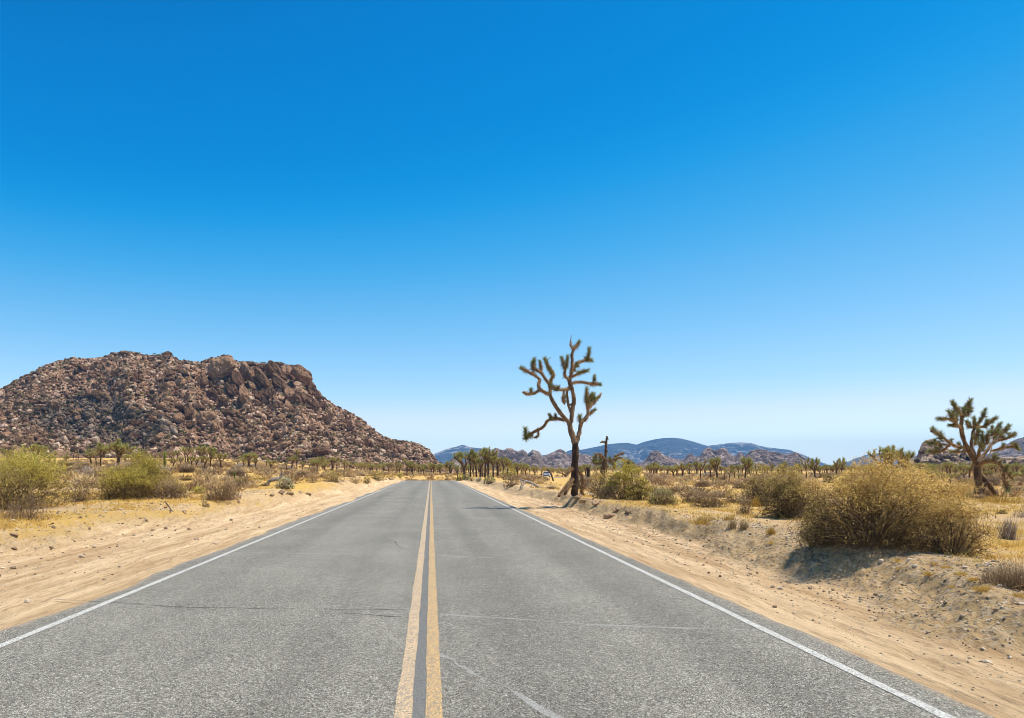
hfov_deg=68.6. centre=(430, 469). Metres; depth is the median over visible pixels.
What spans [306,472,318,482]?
shrub
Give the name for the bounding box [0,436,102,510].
shrub
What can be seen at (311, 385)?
cliff rock
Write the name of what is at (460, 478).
shrub
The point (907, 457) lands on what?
joshua tree
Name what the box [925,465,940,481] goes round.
joshua tree
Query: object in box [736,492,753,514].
shrub
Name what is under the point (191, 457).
joshua tree
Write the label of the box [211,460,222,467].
brush
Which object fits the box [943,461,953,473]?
joshua tree
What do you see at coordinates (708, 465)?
joshua tree
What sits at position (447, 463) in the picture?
joshua tree
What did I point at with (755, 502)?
shrub
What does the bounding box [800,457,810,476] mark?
joshua tree
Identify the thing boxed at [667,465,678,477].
joshua tree
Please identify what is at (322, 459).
joshua tree
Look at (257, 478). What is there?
shrub
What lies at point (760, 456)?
rocky ridge
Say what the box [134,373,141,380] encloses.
slab rock
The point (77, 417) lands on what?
slab rock
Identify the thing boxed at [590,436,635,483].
joshua tree
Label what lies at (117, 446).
joshua tree
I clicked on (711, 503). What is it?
shrub
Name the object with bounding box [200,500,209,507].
shrub
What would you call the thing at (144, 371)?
slab rock
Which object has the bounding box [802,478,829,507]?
shrub
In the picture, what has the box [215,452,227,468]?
joshua tree
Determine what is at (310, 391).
cliff rock
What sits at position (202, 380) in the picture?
cliff rock
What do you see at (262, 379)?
cliff rock
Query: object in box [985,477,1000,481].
brush
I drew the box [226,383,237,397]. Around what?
cliff rock
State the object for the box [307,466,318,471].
brush
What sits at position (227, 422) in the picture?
outcrop rock
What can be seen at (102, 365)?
slab rock
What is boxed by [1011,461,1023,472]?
joshua tree
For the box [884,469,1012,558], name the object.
shrub
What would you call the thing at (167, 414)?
outcrop rock
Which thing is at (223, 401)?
cliff rock
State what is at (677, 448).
mountain range
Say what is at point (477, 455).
joshua tree
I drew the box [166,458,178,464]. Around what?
joshua tree
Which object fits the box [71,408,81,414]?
slab rock
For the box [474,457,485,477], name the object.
joshua tree
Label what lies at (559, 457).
rocky ridge
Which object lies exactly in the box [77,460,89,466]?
brush
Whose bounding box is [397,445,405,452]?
slab rock
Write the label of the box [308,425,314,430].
slab rock
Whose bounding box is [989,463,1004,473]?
joshua tree
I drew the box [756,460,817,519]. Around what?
shrub
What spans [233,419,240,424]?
slab rock
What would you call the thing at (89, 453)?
joshua tree
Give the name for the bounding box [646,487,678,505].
shrub
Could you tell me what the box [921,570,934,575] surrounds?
grass tuft
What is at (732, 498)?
shrub
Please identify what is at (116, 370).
slab rock
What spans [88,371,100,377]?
slab rock
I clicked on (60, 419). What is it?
slab rock
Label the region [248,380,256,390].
cliff rock
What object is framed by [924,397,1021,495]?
joshua tree
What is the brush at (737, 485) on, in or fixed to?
on the ground at (46, 590)
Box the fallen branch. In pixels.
[519,479,540,489]
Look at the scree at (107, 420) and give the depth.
375.59 m
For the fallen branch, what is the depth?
44.84 m
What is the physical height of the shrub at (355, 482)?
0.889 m
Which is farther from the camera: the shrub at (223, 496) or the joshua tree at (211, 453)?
the joshua tree at (211, 453)
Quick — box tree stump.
[586,467,589,478]
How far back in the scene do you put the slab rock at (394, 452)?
399.33 m
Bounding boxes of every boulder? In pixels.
[47,401,59,411]
[116,351,138,354]
[130,432,142,440]
[154,432,167,441]
[270,442,289,451]
[290,448,303,453]
[311,447,333,457]
[322,410,333,423]
[918,448,925,453]
[929,457,935,463]
[936,452,942,458]
[950,456,957,461]
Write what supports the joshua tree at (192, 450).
on the ground at (46, 590)
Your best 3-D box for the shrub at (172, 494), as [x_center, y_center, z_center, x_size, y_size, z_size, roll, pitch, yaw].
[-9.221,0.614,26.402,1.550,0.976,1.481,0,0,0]
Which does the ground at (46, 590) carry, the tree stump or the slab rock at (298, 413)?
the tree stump
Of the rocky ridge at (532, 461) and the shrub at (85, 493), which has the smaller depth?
the shrub at (85, 493)
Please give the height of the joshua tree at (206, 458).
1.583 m
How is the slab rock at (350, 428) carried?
on the hill
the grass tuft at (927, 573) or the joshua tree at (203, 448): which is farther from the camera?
the joshua tree at (203, 448)
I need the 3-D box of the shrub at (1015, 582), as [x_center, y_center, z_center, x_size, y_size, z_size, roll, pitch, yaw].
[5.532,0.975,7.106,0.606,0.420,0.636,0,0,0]
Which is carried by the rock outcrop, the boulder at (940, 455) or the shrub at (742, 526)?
the boulder at (940, 455)
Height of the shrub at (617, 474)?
1.744 m
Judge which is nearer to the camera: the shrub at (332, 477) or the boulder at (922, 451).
the shrub at (332, 477)
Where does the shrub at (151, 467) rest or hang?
on the ground at (46, 590)
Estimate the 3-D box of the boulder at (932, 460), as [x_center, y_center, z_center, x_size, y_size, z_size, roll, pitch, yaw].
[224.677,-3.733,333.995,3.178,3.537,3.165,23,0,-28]
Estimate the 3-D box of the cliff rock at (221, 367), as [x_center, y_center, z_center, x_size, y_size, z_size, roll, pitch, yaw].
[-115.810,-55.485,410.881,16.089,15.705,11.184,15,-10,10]
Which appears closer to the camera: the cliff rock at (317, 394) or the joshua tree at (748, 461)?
the joshua tree at (748, 461)
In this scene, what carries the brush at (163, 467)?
on the ground at (46, 590)
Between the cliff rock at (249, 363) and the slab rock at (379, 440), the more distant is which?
the cliff rock at (249, 363)
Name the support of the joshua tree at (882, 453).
on the ground at (46, 590)
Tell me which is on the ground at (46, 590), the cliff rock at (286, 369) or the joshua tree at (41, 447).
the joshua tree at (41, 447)
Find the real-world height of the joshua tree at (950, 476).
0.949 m
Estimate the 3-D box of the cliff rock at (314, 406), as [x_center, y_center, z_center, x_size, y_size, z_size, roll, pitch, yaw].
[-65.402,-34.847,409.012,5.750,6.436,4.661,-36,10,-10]
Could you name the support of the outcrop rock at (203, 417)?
on the hill
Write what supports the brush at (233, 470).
on the ground at (46, 590)
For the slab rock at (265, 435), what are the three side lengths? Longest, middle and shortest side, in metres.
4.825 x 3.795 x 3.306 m
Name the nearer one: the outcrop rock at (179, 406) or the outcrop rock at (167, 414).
the outcrop rock at (167, 414)
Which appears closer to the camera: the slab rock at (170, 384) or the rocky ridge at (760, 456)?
the slab rock at (170, 384)
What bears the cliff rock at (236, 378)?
on the hill
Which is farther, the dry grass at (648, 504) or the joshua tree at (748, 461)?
the joshua tree at (748, 461)
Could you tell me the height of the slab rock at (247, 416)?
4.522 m
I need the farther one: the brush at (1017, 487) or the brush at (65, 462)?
the brush at (65, 462)
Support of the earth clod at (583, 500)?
on the ground at (46, 590)
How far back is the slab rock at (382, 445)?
405.88 m
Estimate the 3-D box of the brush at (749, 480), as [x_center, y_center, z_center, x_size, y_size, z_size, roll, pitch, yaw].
[26.532,0.808,61.448,2.147,1.192,2.050,0,0,-34]
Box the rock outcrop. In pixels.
[877,439,1023,471]
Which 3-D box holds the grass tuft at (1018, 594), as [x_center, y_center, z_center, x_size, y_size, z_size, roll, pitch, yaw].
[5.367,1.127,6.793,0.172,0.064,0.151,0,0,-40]
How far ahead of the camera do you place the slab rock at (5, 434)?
340.77 m
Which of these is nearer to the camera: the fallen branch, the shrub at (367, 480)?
the fallen branch
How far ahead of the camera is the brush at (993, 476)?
76.20 m
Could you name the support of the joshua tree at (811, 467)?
on the ground at (46, 590)
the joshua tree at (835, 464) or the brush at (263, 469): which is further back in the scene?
the joshua tree at (835, 464)
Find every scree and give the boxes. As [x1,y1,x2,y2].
[0,350,444,471]
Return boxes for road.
[0,477,994,717]
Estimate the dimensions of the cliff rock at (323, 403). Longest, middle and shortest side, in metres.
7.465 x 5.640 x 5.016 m
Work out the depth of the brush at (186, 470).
60.35 m
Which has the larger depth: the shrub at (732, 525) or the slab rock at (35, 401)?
the slab rock at (35, 401)
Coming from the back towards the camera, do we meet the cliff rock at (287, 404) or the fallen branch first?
the cliff rock at (287, 404)
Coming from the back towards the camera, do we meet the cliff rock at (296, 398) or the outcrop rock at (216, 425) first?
the cliff rock at (296, 398)
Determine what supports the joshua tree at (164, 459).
on the ground at (46, 590)
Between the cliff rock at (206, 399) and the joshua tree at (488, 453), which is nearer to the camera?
the joshua tree at (488, 453)
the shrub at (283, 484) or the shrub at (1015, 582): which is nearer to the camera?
the shrub at (1015, 582)
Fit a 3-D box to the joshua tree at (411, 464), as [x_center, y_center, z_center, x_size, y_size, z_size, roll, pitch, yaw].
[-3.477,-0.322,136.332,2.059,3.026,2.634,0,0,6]
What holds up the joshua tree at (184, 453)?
on the ground at (46, 590)
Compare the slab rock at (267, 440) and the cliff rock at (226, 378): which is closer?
the slab rock at (267, 440)
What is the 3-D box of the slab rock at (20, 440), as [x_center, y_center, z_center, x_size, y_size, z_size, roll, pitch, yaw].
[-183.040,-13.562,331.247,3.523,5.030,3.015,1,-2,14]
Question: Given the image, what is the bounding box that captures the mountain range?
[433,438,987,467]
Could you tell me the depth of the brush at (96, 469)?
56.79 m
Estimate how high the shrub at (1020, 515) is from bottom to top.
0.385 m
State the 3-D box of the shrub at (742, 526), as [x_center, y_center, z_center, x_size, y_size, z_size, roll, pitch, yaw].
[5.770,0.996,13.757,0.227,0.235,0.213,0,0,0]
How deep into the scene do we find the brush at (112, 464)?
64.83 m
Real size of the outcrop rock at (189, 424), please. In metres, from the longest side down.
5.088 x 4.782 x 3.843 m
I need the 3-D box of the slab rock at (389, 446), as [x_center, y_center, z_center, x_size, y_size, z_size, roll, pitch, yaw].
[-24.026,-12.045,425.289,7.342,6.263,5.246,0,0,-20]
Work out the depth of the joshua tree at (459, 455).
115.88 m
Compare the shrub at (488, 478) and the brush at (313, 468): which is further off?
the brush at (313, 468)
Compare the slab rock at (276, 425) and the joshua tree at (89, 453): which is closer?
the joshua tree at (89, 453)
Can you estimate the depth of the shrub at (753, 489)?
23.71 m
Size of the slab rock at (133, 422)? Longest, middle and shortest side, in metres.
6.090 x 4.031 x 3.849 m
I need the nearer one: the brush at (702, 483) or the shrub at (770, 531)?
the shrub at (770, 531)
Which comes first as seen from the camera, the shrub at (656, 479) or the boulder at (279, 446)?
the shrub at (656, 479)
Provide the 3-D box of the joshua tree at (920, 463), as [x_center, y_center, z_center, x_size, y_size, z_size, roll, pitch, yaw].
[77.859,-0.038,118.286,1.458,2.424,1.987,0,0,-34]
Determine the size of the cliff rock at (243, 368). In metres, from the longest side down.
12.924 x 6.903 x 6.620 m
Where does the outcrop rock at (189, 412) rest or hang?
on the hill
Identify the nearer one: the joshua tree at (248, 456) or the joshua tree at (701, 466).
the joshua tree at (701, 466)
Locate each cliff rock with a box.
[195,375,208,388]
[203,395,211,406]
[207,356,235,379]
[207,388,217,400]
[216,388,224,394]
[218,396,228,407]
[222,376,229,382]
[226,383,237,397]
[228,370,244,390]
[238,384,249,402]
[239,361,248,380]
[245,361,255,365]
[245,366,262,388]
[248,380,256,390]
[252,390,262,400]
[252,399,260,405]
[254,367,272,388]
[256,363,264,371]
[264,360,282,378]
[264,388,275,399]
[271,373,287,393]
[281,364,293,378]
[284,385,294,401]
[285,399,291,411]
[290,364,312,385]
[292,393,301,402]
[295,390,308,403]
[305,381,315,389]
[306,388,313,394]
[311,401,316,410]
[312,389,322,399]
[318,400,326,408]
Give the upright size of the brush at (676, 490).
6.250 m
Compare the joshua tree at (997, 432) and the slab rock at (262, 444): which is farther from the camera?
the slab rock at (262, 444)
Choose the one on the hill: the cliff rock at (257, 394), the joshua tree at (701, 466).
the cliff rock at (257, 394)
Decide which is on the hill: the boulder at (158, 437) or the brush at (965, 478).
the boulder at (158, 437)
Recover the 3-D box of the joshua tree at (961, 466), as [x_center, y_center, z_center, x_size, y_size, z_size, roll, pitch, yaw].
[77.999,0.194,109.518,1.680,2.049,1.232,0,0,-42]
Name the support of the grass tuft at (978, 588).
on the ground at (46, 590)
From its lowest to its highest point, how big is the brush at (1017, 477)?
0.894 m
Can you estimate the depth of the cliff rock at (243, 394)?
387.25 m
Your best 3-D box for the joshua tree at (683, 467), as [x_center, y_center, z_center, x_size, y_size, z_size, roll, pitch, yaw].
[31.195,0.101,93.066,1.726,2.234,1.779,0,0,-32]
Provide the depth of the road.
6.54 m
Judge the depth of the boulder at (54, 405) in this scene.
373.34 m
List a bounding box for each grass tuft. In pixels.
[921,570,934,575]
[967,586,991,591]
[975,584,994,590]
[1012,590,1023,596]
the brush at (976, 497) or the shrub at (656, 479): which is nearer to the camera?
the brush at (976, 497)
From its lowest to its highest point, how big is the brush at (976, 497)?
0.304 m
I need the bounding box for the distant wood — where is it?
[307,456,1023,476]
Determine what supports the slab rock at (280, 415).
on the hill
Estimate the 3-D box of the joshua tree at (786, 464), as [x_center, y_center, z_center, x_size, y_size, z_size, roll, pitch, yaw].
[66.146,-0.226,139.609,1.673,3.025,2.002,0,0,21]
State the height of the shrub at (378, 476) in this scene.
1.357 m
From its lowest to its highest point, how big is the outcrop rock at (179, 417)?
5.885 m
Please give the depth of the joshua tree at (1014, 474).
63.99 m
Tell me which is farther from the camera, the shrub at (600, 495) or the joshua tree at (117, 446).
the joshua tree at (117, 446)
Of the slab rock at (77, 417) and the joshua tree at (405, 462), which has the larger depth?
the slab rock at (77, 417)
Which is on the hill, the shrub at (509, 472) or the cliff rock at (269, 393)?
the cliff rock at (269, 393)
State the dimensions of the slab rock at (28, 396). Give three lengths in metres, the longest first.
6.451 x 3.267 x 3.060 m
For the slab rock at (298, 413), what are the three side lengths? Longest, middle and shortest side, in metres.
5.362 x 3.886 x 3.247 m
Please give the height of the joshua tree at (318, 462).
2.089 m
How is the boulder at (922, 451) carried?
on the rock outcrop
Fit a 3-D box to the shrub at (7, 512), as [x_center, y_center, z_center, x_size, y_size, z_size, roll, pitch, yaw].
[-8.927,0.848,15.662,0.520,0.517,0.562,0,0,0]
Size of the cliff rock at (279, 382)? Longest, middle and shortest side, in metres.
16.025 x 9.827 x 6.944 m
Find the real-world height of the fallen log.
0.928 m
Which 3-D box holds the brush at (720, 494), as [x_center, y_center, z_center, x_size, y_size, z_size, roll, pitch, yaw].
[13.134,1.099,33.956,1.028,0.434,1.067,0,0,10]
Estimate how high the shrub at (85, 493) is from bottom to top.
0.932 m
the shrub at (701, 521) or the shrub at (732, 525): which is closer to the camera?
the shrub at (732, 525)
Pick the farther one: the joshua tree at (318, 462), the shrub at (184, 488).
the joshua tree at (318, 462)
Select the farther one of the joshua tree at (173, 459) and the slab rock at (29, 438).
the slab rock at (29, 438)
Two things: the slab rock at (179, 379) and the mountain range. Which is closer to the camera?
the slab rock at (179, 379)
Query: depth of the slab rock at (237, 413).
377.39 m
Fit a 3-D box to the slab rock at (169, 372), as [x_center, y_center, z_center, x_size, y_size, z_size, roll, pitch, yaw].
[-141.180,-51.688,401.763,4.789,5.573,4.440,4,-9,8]
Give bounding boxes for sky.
[0,0,1023,464]
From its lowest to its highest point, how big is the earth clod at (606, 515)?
0.172 m
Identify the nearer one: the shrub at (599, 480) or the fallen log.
the shrub at (599, 480)
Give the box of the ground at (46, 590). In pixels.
[0,458,1023,717]
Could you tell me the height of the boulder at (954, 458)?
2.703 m
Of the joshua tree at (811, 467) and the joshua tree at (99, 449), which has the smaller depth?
the joshua tree at (811, 467)
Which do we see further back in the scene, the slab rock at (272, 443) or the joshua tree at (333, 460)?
the slab rock at (272, 443)
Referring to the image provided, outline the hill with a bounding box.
[0,353,461,471]
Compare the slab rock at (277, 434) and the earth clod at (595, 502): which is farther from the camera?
the slab rock at (277, 434)
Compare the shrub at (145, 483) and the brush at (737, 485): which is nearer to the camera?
the shrub at (145, 483)
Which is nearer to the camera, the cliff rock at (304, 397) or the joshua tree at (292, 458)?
the joshua tree at (292, 458)
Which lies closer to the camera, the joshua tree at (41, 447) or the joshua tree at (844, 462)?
the joshua tree at (844, 462)
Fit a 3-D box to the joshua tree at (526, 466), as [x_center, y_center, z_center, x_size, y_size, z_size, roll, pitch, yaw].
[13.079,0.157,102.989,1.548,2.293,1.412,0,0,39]
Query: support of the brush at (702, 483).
on the ground at (46, 590)
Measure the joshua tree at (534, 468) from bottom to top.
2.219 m
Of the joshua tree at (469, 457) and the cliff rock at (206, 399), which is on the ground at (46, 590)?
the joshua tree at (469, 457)
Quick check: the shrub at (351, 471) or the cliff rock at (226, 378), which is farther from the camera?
the cliff rock at (226, 378)
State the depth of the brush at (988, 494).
34.77 m
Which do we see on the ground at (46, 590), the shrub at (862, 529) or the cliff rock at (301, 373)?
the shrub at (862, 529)
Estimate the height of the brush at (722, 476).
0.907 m
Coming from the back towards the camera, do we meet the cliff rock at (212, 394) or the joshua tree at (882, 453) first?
the cliff rock at (212, 394)
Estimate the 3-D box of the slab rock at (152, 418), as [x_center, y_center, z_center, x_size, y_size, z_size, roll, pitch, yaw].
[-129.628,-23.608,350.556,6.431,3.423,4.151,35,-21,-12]
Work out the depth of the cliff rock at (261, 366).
429.08 m
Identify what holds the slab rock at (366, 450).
on the hill
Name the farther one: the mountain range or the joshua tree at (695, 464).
the mountain range
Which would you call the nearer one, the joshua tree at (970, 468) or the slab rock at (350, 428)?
the joshua tree at (970, 468)
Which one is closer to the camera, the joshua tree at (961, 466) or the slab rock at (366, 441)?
the joshua tree at (961, 466)
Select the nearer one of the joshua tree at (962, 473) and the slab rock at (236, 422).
the joshua tree at (962, 473)
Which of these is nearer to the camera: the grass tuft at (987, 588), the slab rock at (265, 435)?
the grass tuft at (987, 588)
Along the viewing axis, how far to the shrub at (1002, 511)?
19.46 m
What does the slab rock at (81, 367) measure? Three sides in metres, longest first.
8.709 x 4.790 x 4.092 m
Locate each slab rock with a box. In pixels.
[0,431,11,437]
[15,434,23,442]
[21,394,32,398]
[24,436,33,444]
[29,399,40,404]
[57,416,63,425]
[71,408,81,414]
[72,415,80,419]
[76,364,86,371]
[86,393,92,399]
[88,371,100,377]
[94,391,102,400]
[97,363,107,370]
[113,367,123,374]
[124,425,133,431]
[128,419,140,425]
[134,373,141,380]
[136,368,149,374]
[149,416,157,421]
[162,381,176,388]
[165,369,173,376]
[174,376,183,386]
[179,378,186,386]
[230,409,240,417]
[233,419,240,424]
[237,426,246,433]
[243,414,250,421]
[256,441,266,447]
[262,432,269,438]
[264,437,271,443]
[269,441,276,446]
[270,421,283,428]
[273,416,284,421]
[273,430,282,438]
[276,413,284,417]
[292,410,300,416]
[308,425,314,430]
[345,423,353,431]
[362,447,371,454]
[363,438,369,446]
[374,437,384,443]
[376,443,385,450]
[385,443,393,449]
[389,448,397,457]
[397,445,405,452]
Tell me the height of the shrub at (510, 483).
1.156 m
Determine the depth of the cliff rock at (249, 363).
434.86 m
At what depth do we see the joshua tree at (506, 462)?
97.97 m
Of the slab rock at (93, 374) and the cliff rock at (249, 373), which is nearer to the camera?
the cliff rock at (249, 373)
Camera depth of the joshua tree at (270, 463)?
88.89 m
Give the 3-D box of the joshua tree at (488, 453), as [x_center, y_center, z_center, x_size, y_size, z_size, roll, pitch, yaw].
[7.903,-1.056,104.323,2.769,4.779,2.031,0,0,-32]
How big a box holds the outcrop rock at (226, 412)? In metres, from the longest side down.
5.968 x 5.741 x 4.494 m
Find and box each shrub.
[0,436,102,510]
[0,488,51,520]
[0,503,18,518]
[67,476,101,501]
[76,465,93,476]
[90,444,181,497]
[92,461,164,500]
[149,475,193,498]
[174,479,187,492]
[191,485,205,493]
[199,471,241,500]
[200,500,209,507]
[254,475,266,480]
[275,477,294,488]
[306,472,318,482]
[323,470,344,482]
[342,468,359,474]
[347,474,362,483]
[363,475,369,483]
[370,469,386,480]
[456,473,464,480]
[483,474,495,484]
[500,465,516,479]
[503,475,519,487]
[518,473,538,483]
[586,469,608,495]
[590,485,622,499]
[599,456,642,499]
[624,467,654,499]
[640,473,678,486]
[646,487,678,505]
[680,487,701,502]
[685,516,723,524]
[686,486,732,507]
[721,490,739,502]
[722,515,735,520]
[726,519,737,529]
[732,461,782,505]
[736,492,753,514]
[738,519,749,529]
[751,496,761,506]
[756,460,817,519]
[765,526,778,534]
[783,445,982,554]
[797,500,835,547]
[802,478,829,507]
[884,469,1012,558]
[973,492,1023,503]
[973,555,1023,590]
[996,516,1022,539]
[997,508,1007,513]
[1012,508,1023,517]
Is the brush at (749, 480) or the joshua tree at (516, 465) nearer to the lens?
the brush at (749, 480)
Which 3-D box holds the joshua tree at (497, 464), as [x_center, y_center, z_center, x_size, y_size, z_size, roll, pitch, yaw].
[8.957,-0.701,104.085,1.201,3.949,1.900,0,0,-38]
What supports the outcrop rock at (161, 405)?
on the hill
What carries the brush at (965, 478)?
on the ground at (46, 590)
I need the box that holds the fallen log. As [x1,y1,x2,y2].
[266,472,282,485]
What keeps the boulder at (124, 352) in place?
on the hill
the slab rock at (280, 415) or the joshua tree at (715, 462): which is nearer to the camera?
the joshua tree at (715, 462)
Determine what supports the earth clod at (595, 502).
on the ground at (46, 590)
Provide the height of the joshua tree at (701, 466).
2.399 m
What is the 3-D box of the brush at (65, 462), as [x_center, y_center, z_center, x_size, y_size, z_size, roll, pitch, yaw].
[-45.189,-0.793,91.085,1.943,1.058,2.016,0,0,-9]
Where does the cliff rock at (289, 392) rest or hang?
on the hill
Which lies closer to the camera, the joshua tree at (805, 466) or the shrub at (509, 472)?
the joshua tree at (805, 466)
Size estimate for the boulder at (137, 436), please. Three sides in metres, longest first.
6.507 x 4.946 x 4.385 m
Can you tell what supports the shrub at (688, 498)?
on the ground at (46, 590)
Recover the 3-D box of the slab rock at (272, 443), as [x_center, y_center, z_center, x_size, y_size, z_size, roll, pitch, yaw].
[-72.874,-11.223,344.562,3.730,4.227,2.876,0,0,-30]
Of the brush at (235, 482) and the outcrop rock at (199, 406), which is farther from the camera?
the outcrop rock at (199, 406)
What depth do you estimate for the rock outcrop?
357.70 m
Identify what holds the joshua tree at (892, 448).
on the ground at (46, 590)
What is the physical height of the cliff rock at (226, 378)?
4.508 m
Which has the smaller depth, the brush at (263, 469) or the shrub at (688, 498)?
the shrub at (688, 498)
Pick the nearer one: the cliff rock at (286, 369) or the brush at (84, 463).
the brush at (84, 463)
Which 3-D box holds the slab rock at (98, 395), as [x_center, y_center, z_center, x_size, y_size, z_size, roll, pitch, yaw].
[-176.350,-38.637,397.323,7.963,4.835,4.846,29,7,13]
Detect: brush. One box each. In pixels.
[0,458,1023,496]
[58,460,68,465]
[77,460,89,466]
[86,467,104,472]
[103,462,121,466]
[152,465,172,473]
[177,464,197,472]
[182,477,191,480]
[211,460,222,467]
[226,466,247,475]
[226,478,240,486]
[233,477,246,483]
[256,465,272,471]
[294,470,311,476]
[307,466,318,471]
[584,477,598,482]
[692,476,714,486]
[709,490,729,496]
[719,474,732,479]
[731,479,747,488]
[742,472,762,484]
[822,474,839,482]
[962,476,973,483]
[967,494,986,498]
[982,486,994,496]
[985,473,1001,479]
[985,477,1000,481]
[1008,475,1023,483]
[1011,485,1023,491]
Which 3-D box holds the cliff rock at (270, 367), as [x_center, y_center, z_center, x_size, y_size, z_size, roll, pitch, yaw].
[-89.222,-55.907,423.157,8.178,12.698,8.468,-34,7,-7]
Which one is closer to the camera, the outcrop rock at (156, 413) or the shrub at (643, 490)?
the shrub at (643, 490)
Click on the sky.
(797, 226)
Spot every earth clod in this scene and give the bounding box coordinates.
[10,532,18,536]
[579,498,589,502]
[591,500,599,504]
[603,513,615,518]
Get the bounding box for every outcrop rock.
[151,410,162,416]
[156,401,168,409]
[163,412,170,417]
[169,403,184,409]
[171,413,184,422]
[184,404,194,420]
[185,420,194,428]
[192,403,205,410]
[193,426,201,432]
[196,410,215,424]
[212,419,219,431]
[222,408,231,416]
[222,419,230,427]
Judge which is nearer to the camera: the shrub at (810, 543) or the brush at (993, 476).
the shrub at (810, 543)
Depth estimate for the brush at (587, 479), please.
66.72 m
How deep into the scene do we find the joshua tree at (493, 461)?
103.92 m
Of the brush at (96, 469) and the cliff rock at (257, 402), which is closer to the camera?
the brush at (96, 469)
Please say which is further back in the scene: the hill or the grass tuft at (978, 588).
the hill
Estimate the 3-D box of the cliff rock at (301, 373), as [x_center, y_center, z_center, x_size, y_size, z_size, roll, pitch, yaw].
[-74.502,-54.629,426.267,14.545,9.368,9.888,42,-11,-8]
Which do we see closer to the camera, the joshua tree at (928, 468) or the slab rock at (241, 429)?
the joshua tree at (928, 468)
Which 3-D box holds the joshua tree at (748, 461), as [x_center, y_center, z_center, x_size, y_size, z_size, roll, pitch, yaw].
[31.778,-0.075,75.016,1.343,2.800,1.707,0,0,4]
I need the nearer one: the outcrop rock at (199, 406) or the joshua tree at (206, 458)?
the joshua tree at (206, 458)
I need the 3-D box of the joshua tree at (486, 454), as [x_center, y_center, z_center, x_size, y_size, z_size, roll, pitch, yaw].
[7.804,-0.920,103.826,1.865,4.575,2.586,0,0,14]
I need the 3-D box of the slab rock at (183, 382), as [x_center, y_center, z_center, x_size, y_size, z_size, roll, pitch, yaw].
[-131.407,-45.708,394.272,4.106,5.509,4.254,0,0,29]
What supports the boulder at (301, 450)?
on the hill
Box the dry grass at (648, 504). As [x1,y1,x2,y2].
[0,471,1023,567]
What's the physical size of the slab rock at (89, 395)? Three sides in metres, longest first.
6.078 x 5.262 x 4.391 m
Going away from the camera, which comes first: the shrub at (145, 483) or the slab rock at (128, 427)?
the shrub at (145, 483)
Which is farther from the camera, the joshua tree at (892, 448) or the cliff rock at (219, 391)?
the cliff rock at (219, 391)
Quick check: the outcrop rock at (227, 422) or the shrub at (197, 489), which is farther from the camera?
the outcrop rock at (227, 422)
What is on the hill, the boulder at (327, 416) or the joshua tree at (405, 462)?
the boulder at (327, 416)
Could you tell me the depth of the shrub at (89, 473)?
50.66 m
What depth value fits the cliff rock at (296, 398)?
396.42 m
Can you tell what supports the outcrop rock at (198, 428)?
on the hill
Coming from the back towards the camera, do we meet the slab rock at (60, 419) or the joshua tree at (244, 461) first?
the slab rock at (60, 419)
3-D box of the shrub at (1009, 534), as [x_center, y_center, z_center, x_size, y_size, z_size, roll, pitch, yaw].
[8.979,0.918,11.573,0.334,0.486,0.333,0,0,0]
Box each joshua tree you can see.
[27,443,48,455]
[86,448,95,465]
[93,442,108,465]
[101,438,135,464]
[162,451,166,465]
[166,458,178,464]
[178,447,188,460]
[181,446,194,461]
[188,455,195,464]
[195,445,206,462]
[199,455,209,467]
[207,446,216,466]
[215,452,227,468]
[238,452,256,466]
[239,457,246,467]
[267,459,277,467]
[287,455,297,467]
[314,459,321,468]
[317,457,324,467]
[324,457,339,470]
[402,457,408,472]
[407,460,416,472]
[441,461,454,472]
[452,451,468,475]
[463,448,477,476]
[471,452,478,476]
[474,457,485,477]
[478,446,497,475]
[479,449,492,477]
[488,455,497,477]
[494,455,500,477]
[499,457,511,477]
[513,462,522,475]
[519,335,602,496]
[521,463,529,475]
[531,466,537,475]
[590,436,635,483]
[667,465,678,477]
[675,462,688,475]
[691,460,703,472]
[698,460,706,477]
[706,462,716,478]
[708,457,721,480]
[740,456,754,477]
[780,461,787,472]
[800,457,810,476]
[806,457,819,478]
[815,466,823,473]
[833,458,841,476]
[838,457,847,471]
[867,444,896,484]
[886,444,905,478]
[889,447,915,486]
[915,462,925,473]
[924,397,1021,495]
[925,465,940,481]
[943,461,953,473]
[946,473,955,483]
[956,465,966,471]
[958,470,968,477]
[967,463,972,477]
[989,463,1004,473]
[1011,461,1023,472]
[1012,472,1023,476]
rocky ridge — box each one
[448,448,609,469]
[519,455,545,470]
[610,447,818,470]
[988,437,1023,456]
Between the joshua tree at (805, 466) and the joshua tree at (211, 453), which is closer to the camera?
the joshua tree at (211, 453)
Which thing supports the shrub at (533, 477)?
on the ground at (46, 590)
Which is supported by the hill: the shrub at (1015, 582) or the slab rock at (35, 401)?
the slab rock at (35, 401)
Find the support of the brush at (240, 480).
on the ground at (46, 590)
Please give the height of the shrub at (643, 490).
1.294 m
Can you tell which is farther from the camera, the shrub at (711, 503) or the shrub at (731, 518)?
the shrub at (711, 503)

